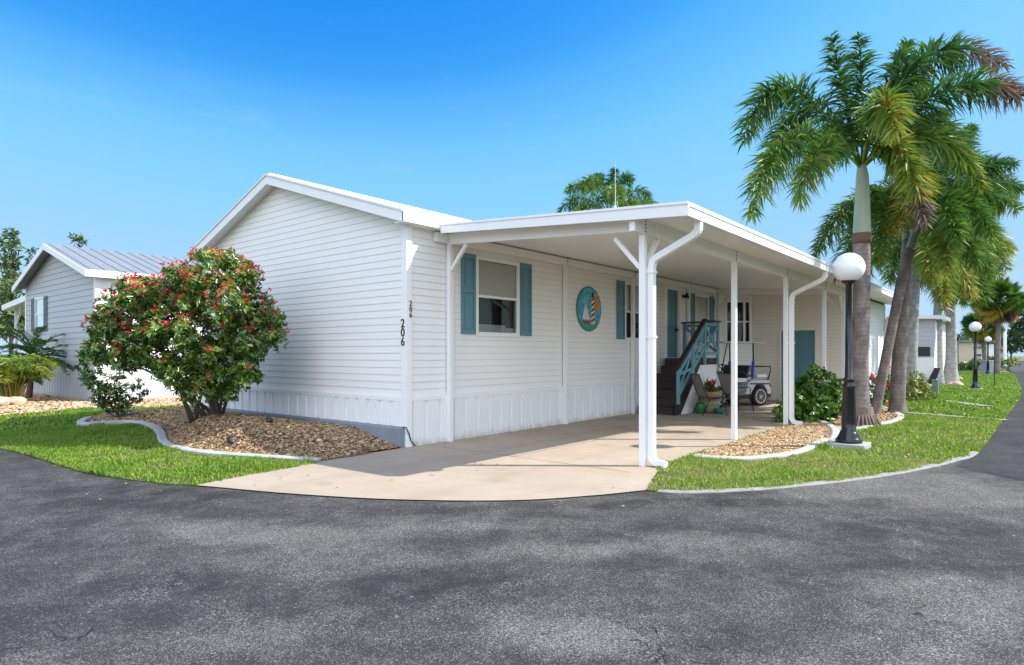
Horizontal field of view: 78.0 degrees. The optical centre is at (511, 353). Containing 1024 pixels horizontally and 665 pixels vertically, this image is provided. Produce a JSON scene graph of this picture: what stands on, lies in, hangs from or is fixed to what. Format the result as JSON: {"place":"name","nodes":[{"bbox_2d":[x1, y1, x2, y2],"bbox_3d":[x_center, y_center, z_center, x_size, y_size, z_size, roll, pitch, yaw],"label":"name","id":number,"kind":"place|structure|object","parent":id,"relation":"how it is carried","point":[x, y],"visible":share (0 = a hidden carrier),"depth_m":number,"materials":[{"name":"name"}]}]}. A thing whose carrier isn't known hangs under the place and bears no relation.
{"place":"outdoors","nodes":[
{"label":"outdoors","id":0,"kind":"place"},
{"bbox_2d":[0,404,191,429],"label":"lawn grass","id":1,"kind":"structure","parent":0,"point":[72,415],"depth_m":14.46,"materials":[{"name":"green plant"}]},
{"bbox_2d":[0,391,197,415],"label":"river gravel","id":2,"kind":"structure","parent":0,"point":[45,402],"depth_m":18.32,"materials":[{"name":"beige gravel"}]},
{"bbox_2d":[0,408,320,485],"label":"lawn","id":3,"kind":"structure","parent":0,"point":[170,480],"depth_m":8.97,"materials":[{"name":"plant"}]},
{"bbox_2d":[85,407,399,460],"bbox_3d":[-6.904,1.288,11.833,10.560,0.393,4.920,0,0,39],"label":"gravel mound","id":4,"kind":"object","parent":3,"relation":"on","point":[221,435],"visible":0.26,"depth_m":9.60,"materials":[{"name":"brown gravel"}]},
{"bbox_2d":[70,364,151,417],"bbox_3d":[-8.778,0.830,13.821,1.706,1.221,0.685,0,0,5],"label":"shrub","id":5,"kind":"object","parent":4,"relation":"on","point":[107,390],"visible":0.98,"depth_m":13.76,"materials":[{"name":"green plant"}]},
{"bbox_2d":[74,244,289,423],"bbox_3d":[-5.825,-0.295,11.043,4.146,3.212,2.330,0,0,12],"label":"flowering shrub","id":6,"kind":"object","parent":4,"relation":"on","point":[179,289],"visible":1,"depth_m":10.41,"materials":[{"name":"green plant"}]},
{"bbox_2d":[226,435,237,443],"bbox_3d":[-4.289,1.327,9.689,0.178,0.140,0.158,0,0,39],"label":"dark stone","id":7,"kind":"object","parent":4,"relation":"on","point":[232,439],"visible":0.98,"depth_m":9.64,"materials":[{"name":"grey stone"}]},
{"bbox_2d":[266,418,272,422],"bbox_3d":[-3.981,1.108,10.373,0.121,0.106,0.113,0,0,-17],"label":"dark stone","id":8,"kind":"object","parent":4,"relation":"on","point":[270,420],"visible":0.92,"depth_m":10.33,"materials":[{"name":"grey stone"}]},
{"bbox_2d":[199,399,805,499],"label":"driveway","id":9,"kind":"structure","parent":0,"point":[457,472],"depth_m":8.46,"materials":[{"name":"concrete"}]},
{"bbox_2d":[431,405,769,471],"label":"driveway joints","id":10,"kind":"object","parent":9,"relation":"on","point":[583,442],"visible":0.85,"depth_m":9.96,"materials":[{"name":"grey concrete"}]},
{"bbox_2d":[434,201,893,468],"bbox_3d":[6.503,-0.302,16.415,4.480,3.604,19.265,0,0,39],"label":"carport","id":11,"kind":"object","parent":9,"relation":"on","point":[687,241],"visible":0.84,"depth_m":10.68,"materials":[{"name":"white metal"}]},
{"bbox_2d":[638,319,720,415],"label":"porch stairs","id":12,"kind":"structure","parent":9,"relation":"on","point":[682,398],"depth_m":15.98,"materials":[{"name":"teal paint"}]},
{"bbox_2d":[696,399,703,413],"bbox_3d":[4.731,1.304,15.736,0.209,0.368,0.372,0,0,60],"label":"watering can","id":13,"kind":"object","parent":9,"relation":"on","point":[700,408],"visible":0.9,"depth_m":15.61,"materials":[{"name":"green plastic"}]},
{"bbox_2d":[690,373,726,415],"bbox_3d":[4.770,0.994,15.373,0.724,0.998,0.562,0,0,-9],"label":"patio chair","id":14,"kind":"object","parent":9,"relation":"on","point":[698,385],"visible":1,"depth_m":15.29,"materials":[{"name":"metal"}]},
{"bbox_2d":[698,391,721,412],"bbox_3d":[4.965,1.220,15.871,0.570,0.535,0.570,0,0,39],"label":"planter","id":15,"kind":"object","parent":9,"relation":"on","point":[713,404],"visible":0.66,"depth_m":15.66,"materials":[{"name":"beige ceramic"}]},
{"bbox_2d":[704,378,722,391],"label":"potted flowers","id":16,"kind":"object","parent":15,"relation":"in","point":[709,384],"visible":0.72,"depth_m":15.80,"materials":[{"name":"green plant"}]},
{"bbox_2d":[714,408,724,413],"bbox_3d":[5.121,1.423,15.587,0.247,0.130,0.250,0,0,39],"label":"pot","id":17,"kind":"object","parent":9,"relation":"on","point":[719,410],"visible":1,"depth_m":15.51,"materials":[{"name":"teal ceramic"}]},
{"bbox_2d":[717,373,753,411],"bbox_3d":[5.694,0.994,16.120,0.724,0.998,0.562,0,0,-21],"label":"patio chair","id":18,"kind":"object","parent":9,"relation":"on","point":[725,379],"visible":0.78,"depth_m":16.06,"materials":[{"name":"metal"}]},
{"bbox_2d":[701,341,770,406],"bbox_3d":[6.262,0.583,18.273,2.336,1.835,1.224,0,0,-25],"label":"golf cart","id":19,"kind":"object","parent":9,"relation":"on","point":[760,392],"visible":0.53,"depth_m":18.00,"materials":[{"name":"white paint"}]},
{"bbox_2d":[0,361,1023,664],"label":"road","id":20,"kind":"structure","parent":0,"point":[864,571],"depth_m":4.27,"materials":[{"name":"grey asphalt"}]},
{"bbox_2d":[657,451,978,493],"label":"road kerb","id":21,"kind":"structure","parent":20,"relation":"on","point":[972,454],"depth_m":7.22,"materials":[{"name":"concrete"}]},
{"bbox_2d":[1002,329,1007,366],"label":"white pole","id":22,"kind":"object","parent":20,"relation":"on","point":[1005,346],"visible":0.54,"depth_m":69.58,"materials":[{"name":"grey concrete"}]},
{"bbox_2d":[0,356,1023,501],"bbox_3d":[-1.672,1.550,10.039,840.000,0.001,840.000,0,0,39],"label":"ground","id":23,"kind":"structure","parent":0,"point":[1021,359],"depth_m":6.91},
{"bbox_2d":[0,236,24,338],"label":"feathery tree","id":24,"kind":"object","parent":23,"relation":"on","point":[2,240],"visible":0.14,"depth_m":47.18,"materials":[{"name":"green plant"}]},
{"bbox_2d":[0,226,26,354],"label":"feathery tree","id":25,"kind":"object","parent":23,"relation":"on","point":[10,274],"visible":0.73,"depth_m":43.77,"materials":[{"name":"green plant"}]},
{"bbox_2d":[2,296,24,350],"bbox_3d":[-16.449,-0.425,30.875,4.300,3.849,12.600,0,0,39],"label":"neighbor carport","id":26,"kind":"object","parent":23,"relation":"on","point":[16,305],"visible":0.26,"depth_m":26.81,"materials":[{"name":"white metal"}]},
{"bbox_2d":[24,247,38,265],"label":"feathery tree","id":27,"kind":"object","parent":23,"relation":"on","point":[33,250],"visible":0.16,"depth_m":51.82,"materials":[{"name":"green plant"}]},
{"bbox_2d":[66,232,87,247],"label":"feathery tree","id":28,"kind":"object","parent":23,"relation":"on","point":[79,239],"visible":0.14,"depth_m":54.96,"materials":[{"name":"green plant"}]},
{"bbox_2d":[12,243,201,400],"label":"neighbor house","id":29,"kind":"structure","parent":23,"relation":"on","point":[63,286],"depth_m":21.25,"materials":[{"name":"grey"}]},
{"bbox_2d":[35,297,42,331],"bbox_3d":[-17.273,-1.425,23.146,1.160,1.260,0.084,0,0,39],"label":"window","id":30,"kind":"structure","parent":29,"relation":"in","point":[39,300],"depth_m":23.22,"materials":[{"name":"glass"}]},
{"bbox_2d":[76,416,322,461],"bbox_3d":[-6.214,1.498,11.277,8.807,0.166,0.987,0,0,41],"label":"bed edging","id":31,"kind":"object","parent":23,"relation":"on","point":[160,432],"visible":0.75,"depth_m":9.83,"materials":[{"name":"grey concrete"}]},
{"bbox_2d":[186,173,884,449],"bbox_3d":[3.138,-0.962,18.718,10.820,5.024,20.105,0,0,39],"label":"mobile home","id":32,"kind":"object","parent":23,"relation":"on","point":[355,283],"visible":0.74,"depth_m":11.94,"materials":[{"name":"white plastic"}]},
{"bbox_2d":[475,255,519,337],"bbox_3d":[-0.544,-1.030,11.973,0.784,1.450,1.250,0,0,39],"label":"window","id":33,"kind":"structure","parent":32,"relation":"in","point":[497,280],"depth_m":11.97,"materials":[{"name":"plastic"}]},
{"bbox_2d":[576,287,600,330],"bbox_3d":[1.729,-0.990,14.117,0.036,1.000,1.000,0,0,39],"label":"round plaque","id":34,"kind":"object","parent":32,"relation":"attached to","point":[588,307],"visible":1,"depth_m":14.08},
{"bbox_2d":[624,281,638,340],"bbox_3d":[2.839,-1.030,16.085,0.784,1.450,1.240,0,0,39],"label":"window","id":35,"kind":"structure","parent":32,"relation":"in","point":[627,284],"depth_m":15.91,"materials":[{"name":"plastic"}]},
{"bbox_2d":[664,285,678,357],"bbox_3d":[4.390,-0.860,17.399,0.110,1.980,0.890,0,0,39],"label":"front door","id":36,"kind":"structure","parent":32,"relation":"in","point":[670,292],"depth_m":17.39,"materials":[{"name":"teal paint"}]},
{"bbox_2d":[695,294,708,341],"bbox_3d":[5.409,-1.030,19.209,0.784,1.450,1.070,0,0,39],"label":"window","id":37,"kind":"structure","parent":32,"relation":"in","point":[701,301],"depth_m":19.03,"materials":[{"name":"glass"}]},
{"bbox_2d":[725,299,751,343],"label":"window","id":38,"kind":"structure","parent":32,"relation":"in","point":[744,310],"depth_m":20.78,"materials":[{"name":"glass"}]},
{"bbox_2d":[779,328,817,400],"bbox_3d":[8.842,0.360,19.528,1.120,2.280,0.085,0,0,39],"label":"door","id":39,"kind":"structure","parent":32,"relation":"in","point":[805,339],"depth_m":19.45,"materials":[{"name":"teal paint"}]},
{"bbox_2d":[556,167,658,212],"bbox_3d":[4.840,-4.133,31.872,4.660,11.267,5.297,0,0,39],"label":"broadleaf tree","id":40,"kind":"object","parent":23,"relation":"on","point":[595,182],"visible":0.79,"depth_m":31.33,"materials":[{"name":"green plant"}]},
{"bbox_2d":[693,419,839,460],"bbox_3d":[5.344,1.512,11.618,1.372,0.135,7.532,0,0,36],"label":"bed edging","id":41,"kind":"object","parent":23,"relation":"on","point":[835,431],"visible":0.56,"depth_m":9.27,"materials":[{"name":"grey concrete"}]},
{"bbox_2d":[836,406,904,429],"bbox_3d":[8.487,1.512,14.554,0.905,0.135,6.643,0,0,37],"label":"bed edging","id":42,"kind":"object","parent":23,"relation":"on","point":[896,419],"visible":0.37,"depth_m":13.52,"materials":[{"name":"grey concrete"}]},
{"bbox_2d":[957,361,971,369],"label":"bush","id":43,"kind":"object","parent":23,"relation":"on","point":[963,367],"visible":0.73,"depth_m":56.54,"materials":[{"name":"green plant"}]},
{"bbox_2d":[957,332,972,339],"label":"broadleaf tree","id":44,"kind":"object","parent":23,"relation":"on","point":[960,337],"visible":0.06,"depth_m":79.96,"materials":[{"name":"green plant"}]},
{"bbox_2d":[957,340,994,368],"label":"community building","id":45,"kind":"structure","parent":23,"relation":"on","point":[965,350],"depth_m":59.25,"materials":[{"name":"beige paint"}]},
{"bbox_2d":[967,357,989,370],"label":"bush","id":46,"kind":"object","parent":23,"relation":"on","point":[978,362],"visible":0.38,"depth_m":56.64,"materials":[{"name":"green plant"}]},
{"bbox_2d":[959,312,1005,359],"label":"fan palm","id":47,"kind":"object","parent":23,"relation":"on","point":[968,319],"visible":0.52,"depth_m":53.84,"materials":[{"name":"green plant"}]},
{"bbox_2d":[989,339,1008,352],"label":"broadleaf tree","id":48,"kind":"object","parent":23,"relation":"on","point":[1001,347],"visible":0.14,"depth_m":117.10,"materials":[{"name":"green plant"}]},
{"bbox_2d":[989,355,1020,369],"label":"bush","id":49,"kind":"object","parent":23,"relation":"on","point":[1008,360],"visible":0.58,"depth_m":56.07,"materials":[{"name":"green plant"}]},
{"bbox_2d":[1001,310,1023,348],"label":"broadleaf tree","id":50,"kind":"object","parent":23,"relation":"on","point":[1017,328],"visible":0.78,"depth_m":121.19,"materials":[{"name":"green plant"}]},
{"bbox_2d":[1001,329,1023,360],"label":"broadleaf tree","id":51,"kind":"object","parent":23,"relation":"on","point":[1010,346],"visible":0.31,"depth_m":124.43,"materials":[{"name":"green plant"}]},
{"bbox_2d":[0,0,1023,355],"label":"sky","id":52,"kind":"structure","parent":0,"point":[131,126],"materials":[{"name":"blue"}]},
{"bbox_2d":[615,161,615,207],"bbox_3d":[3.556,-4.925,21.744,0.052,3.350,0.052,0,0,17],"label":"antenna","id":53,"kind":"object","parent":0,"point":[615,184],"visible":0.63,"depth_m":21.73,"materials":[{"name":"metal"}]},
{"bbox_2d":[646,371,1019,490],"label":"lawn","id":54,"kind":"structure","parent":0,"point":[905,453],"depth_m":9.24,"materials":[{"name":"green plant"}]},
{"bbox_2d":[826,253,870,449],"bbox_3d":[5.352,-0.037,10.042,0.540,3.114,0.540,0,0,39],"label":"street lamp","id":55,"kind":"object","parent":54,"relation":"on","point":[848,269],"visible":0.98,"depth_m":9.96,"materials":[{"name":"black metal"}]},
{"bbox_2d":[718,413,1003,460],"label":"lawn grass","id":56,"kind":"structure","parent":54,"relation":"on","point":[912,424],"depth_m":11.23,"materials":[{"name":"green plant"}]},
{"bbox_2d":[729,28,1023,426],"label":"foxtail palm","id":57,"kind":"object","parent":54,"relation":"on","point":[883,122],"visible":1,"depth_m":12.75,"materials":[{"name":"green plant"}]},
{"bbox_2d":[869,366,906,403],"bbox_3d":[10.796,0.963,18.536,1.568,1.345,0.864,0,0,-13],"label":"red flower bush","id":58,"kind":"object","parent":54,"relation":"on","point":[872,378],"visible":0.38,"depth_m":18.40,"materials":[{"name":"green plant"}]},
{"bbox_2d":[808,106,1007,413],"bbox_3d":[10.020,-2.421,15.713,5.920,7.946,3.191,0,0,-17],"label":"foxtail palm","id":59,"kind":"object","parent":54,"relation":"on","point":[844,214],"visible":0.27,"depth_m":15.34,"materials":[{"name":"green plant"}]},
{"bbox_2d":[885,315,950,383],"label":"neighbor house","id":60,"kind":"structure","parent":54,"relation":"on","point":[927,345],"depth_m":29.19,"materials":[{"name":"grey"}]},
{"bbox_2d":[906,370,939,400],"bbox_3d":[12.661,1.096,19.760,1.332,1.159,0.936,0,0,-23],"label":"croton shrub","id":61,"kind":"object","parent":54,"relation":"on","point":[911,384],"visible":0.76,"depth_m":19.67,"materials":[{"name":"green plant"}]},
{"bbox_2d":[870,219,981,396],"bbox_3d":[13.669,-2.075,20.537,3.533,7.250,4.537,0,0,10],"label":"royal palm","id":62,"kind":"object","parent":54,"relation":"on","point":[920,261],"visible":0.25,"depth_m":20.74,"materials":[{"name":"green plant"}]},
{"bbox_2d":[918,368,939,384],"bbox_3d":[18.998,1.089,28.902,0.818,0.861,0.550,0,0,0],"label":"garden chair","id":63,"kind":"object","parent":54,"relation":"on","point":[934,374],"visible":0.32,"depth_m":28.79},
{"bbox_2d":[931,380,938,394],"bbox_3d":[15.260,1.225,22.788,0.220,0.550,0.220,0,0,39],"label":"utility pedestal","id":64,"kind":"object","parent":54,"relation":"on","point":[935,382],"visible":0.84,"depth_m":22.71,"materials":[{"name":"green metal"}]},
{"bbox_2d":[870,372,1021,418],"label":"lawn grass","id":65,"kind":"structure","parent":54,"relation":"on","point":[1008,382],"depth_m":20.50,"materials":[{"name":"green plant"}]},
{"bbox_2d":[871,122,1023,413],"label":"foxtail palm","id":66,"kind":"object","parent":54,"relation":"on","point":[965,217],"visible":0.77,"depth_m":14.27,"materials":[{"name":"green plant"}]},
{"bbox_2d":[920,254,980,384],"bbox_3d":[19.812,-2.301,29.232,3.359,7.703,6.392,0,0,39],"label":"royal palm","id":67,"kind":"object","parent":54,"relation":"on","point":[940,377],"visible":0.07,"depth_m":29.82,"materials":[{"name":"green plant"}]},
{"bbox_2d":[952,381,963,385],"bbox_3d":[20.241,1.444,28.686,0.470,0.337,0.425,0,0,39],"label":"border rock","id":68,"kind":"object","parent":54,"relation":"on","point":[957,383],"visible":0.56,"depth_m":28.56,"materials":[{"name":"beige stone"}]},
{"bbox_2d":[967,322,982,389],"bbox_3d":[18.880,0.117,25.761,0.486,2.803,0.486,0,0,39],"label":"street lamp","id":69,"kind":"object","parent":54,"relation":"on","point":[975,327],"visible":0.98,"depth_m":25.70,"materials":[{"name":"black metal"}]},
{"bbox_2d":[944,239,1017,382],"bbox_3d":[22.210,-2.577,30.267,6.972,8.276,3.728,0,0,-26],"label":"royal palm","id":70,"kind":"object","parent":54,"relation":"on","point":[950,369],"visible":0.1,"depth_m":30.73,"materials":[{"name":"green plant"}]},
{"bbox_2d":[980,360,993,372],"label":"utility cabinet","id":71,"kind":"object","parent":54,"relation":"on","point":[984,364],"visible":0.53,"depth_m":47.60,"materials":[{"name":"grey metal"}]},
{"bbox_2d":[984,337,991,374],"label":"street lamp","id":72,"kind":"object","parent":54,"relation":"on","point":[987,339],"visible":0.98,"depth_m":43.84,"materials":[{"name":"black metal"}]},
{"bbox_2d":[988,358,1000,386],"bbox_3d":[21.536,0.850,28.214,0.560,1.300,0.560,0,0,39],"label":"marker stake","id":73,"kind":"object","parent":54,"relation":"on","point":[994,374],"visible":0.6,"depth_m":28.20,"materials":[{"name":"metal"}]},
{"bbox_2d":[970,276,1023,372],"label":"fan palm","id":74,"kind":"object","parent":54,"relation":"on","point":[997,311],"visible":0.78,"depth_m":45.39,"materials":[{"name":"green plant"}]},
{"bbox_2d":[832,403,897,426],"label":"river gravel","id":75,"kind":"structure","parent":0,"point":[884,415],"depth_m":14.57,"materials":[{"name":"beige gravel"}]},
{"bbox_2d":[908,412,1007,419],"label":"garden walk","id":76,"kind":"structure","parent":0,"point":[953,415],"depth_m":14.94,"materials":[{"name":"concrete"}]},
{"bbox_2d":[946,400,987,405],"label":"garden walk","id":77,"kind":"structure","parent":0,"point":[969,403],"depth_m":18.51,"materials":[{"name":"concrete"}]},
{"bbox_2d":[956,371,1023,480],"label":"sealed road","id":78,"kind":"structure","parent":0,"point":[1001,453],"depth_m":9.73,"materials":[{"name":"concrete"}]},
{"label":"gravel border","id":79,"kind":"structure","parent":0,"visible":0},
{"bbox_2d":[0,396,9,405],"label":"boulder","id":80,"kind":"object","parent":79,"relation":"on","point":[4,400],"visible":0.72,"depth_m":17.86,"materials":[{"name":"beige stone"}]},
{"bbox_2d":[10,396,26,404],"bbox_3d":[-14.322,1.387,18.233,0.488,0.300,0.539,0,0,39],"label":"boulder","id":81,"kind":"object","parent":79,"relation":"on","point":[15,400],"visible":0.65,"depth_m":18.11,"materials":[{"name":"beige stone"}]},
{"bbox_2d":[0,352,62,396],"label":"areca palm","id":82,"kind":"object","parent":79,"relation":"on","point":[16,371],"visible":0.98,"depth_m":18.69,"materials":[{"name":"green plant"}]},
{"bbox_2d":[0,325,74,397],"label":"pygmy date palm","id":83,"kind":"object","parent":79,"relation":"on","point":[27,346],"visible":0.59,"depth_m":20.66,"materials":[{"name":"green plant"}]},
{"label":"hibiscus bed","id":84,"kind":"structure","parent":0,"visible":0},
{"bbox_2d":[697,420,830,455],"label":"river gravel","id":85,"kind":"structure","parent":84,"relation":"on","point":[788,437],"depth_m":10.56,"materials":[{"name":"beige gravel"}]},
{"bbox_2d":[771,364,842,422],"bbox_3d":[6.532,0.948,13.881,1.904,1.444,1.074,0,0,-27],"label":"hibiscus bush","id":86,"kind":"object","parent":84,"relation":"on","point":[820,404],"visible":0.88,"depth_m":13.76,"materials":[{"name":"green plant"}]}
]}

